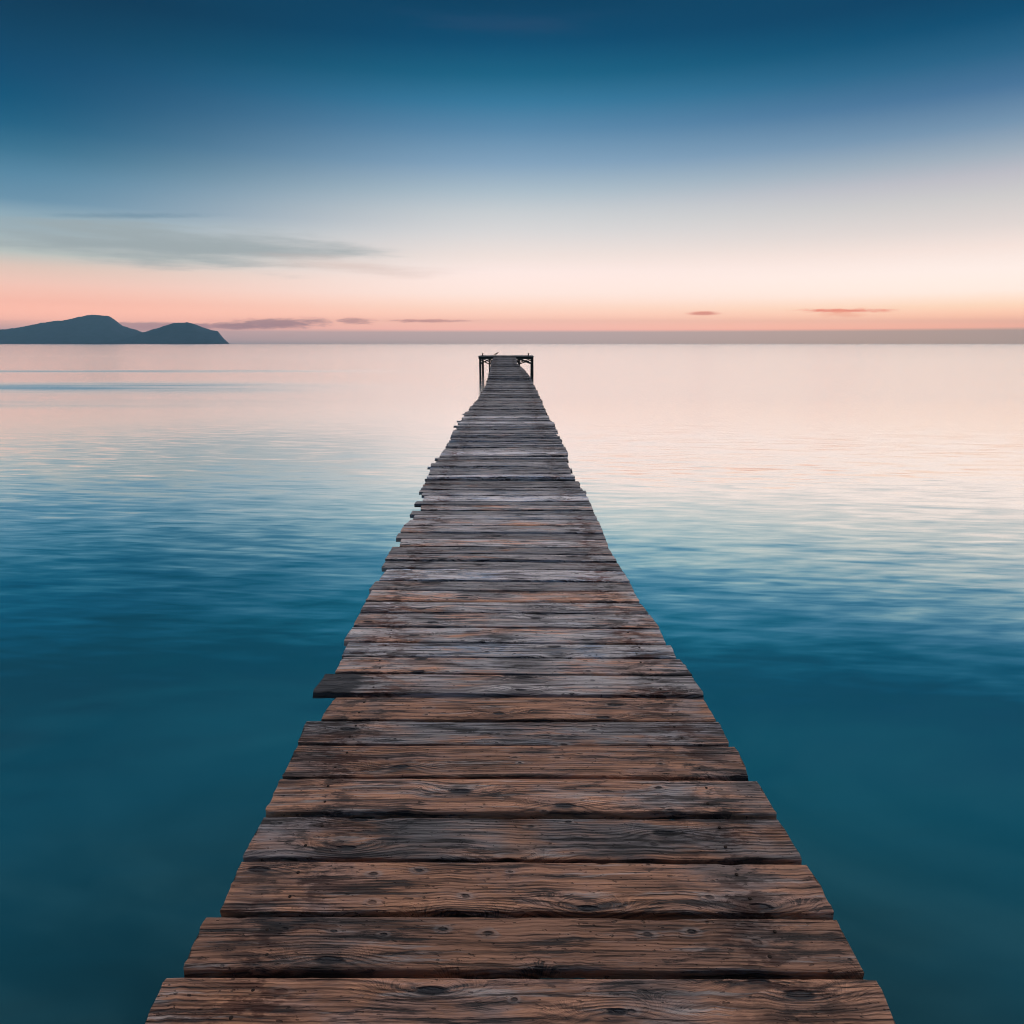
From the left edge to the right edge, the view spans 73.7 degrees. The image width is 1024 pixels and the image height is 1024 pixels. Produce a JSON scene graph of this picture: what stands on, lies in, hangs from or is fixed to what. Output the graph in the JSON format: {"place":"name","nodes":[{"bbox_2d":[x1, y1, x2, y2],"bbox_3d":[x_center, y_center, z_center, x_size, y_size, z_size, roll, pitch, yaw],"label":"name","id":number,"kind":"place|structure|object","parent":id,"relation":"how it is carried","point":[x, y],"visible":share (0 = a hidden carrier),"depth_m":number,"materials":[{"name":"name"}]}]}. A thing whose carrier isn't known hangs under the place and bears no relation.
{"place":"outdoors","nodes":[
{"label":"outdoors","id":0,"kind":"place"},
{"bbox_2d":[0,315,142,343],"bbox_3d":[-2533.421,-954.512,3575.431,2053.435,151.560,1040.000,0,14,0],"label":"hill","id":1,"kind":"structure","parent":0,"point":[93,329],"depth_m":3287.88,"materials":[{"name":"stone"}]},
{"bbox_2d":[120,322,228,343],"bbox_3d":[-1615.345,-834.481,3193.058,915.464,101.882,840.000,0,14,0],"label":"headland","id":2,"kind":"structure","parent":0,"point":[183,333],"depth_m":2964.94,"materials":[{"name":"stone"}]},
{"bbox_2d":[0,344,1023,1023],"bbox_3d":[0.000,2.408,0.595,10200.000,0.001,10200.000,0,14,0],"label":"sea water","id":3,"kind":"structure","parent":0,"point":[816,550],"depth_m":6.95,"materials":[{"name":"blue liquid"}]},
{"bbox_2d":[478,353,533,377],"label":"landing platform","id":4,"kind":"structure","parent":3,"relation":"in","point":[482,357],"depth_m":50.86,"materials":[{"name":"grey wood"}]},
{"bbox_2d":[145,357,894,1023],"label":"wooden jetty","id":5,"kind":"object","parent":3,"relation":"in","point":[515,785],"visible":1,"depth_m":2.04,"materials":[{"name":"brown wood"}]},
{"bbox_2d":[0,0,1023,343],"label":"sky","id":6,"kind":"structure","parent":0,"point":[245,171],"materials":[{"name":"blue"}]}
]}

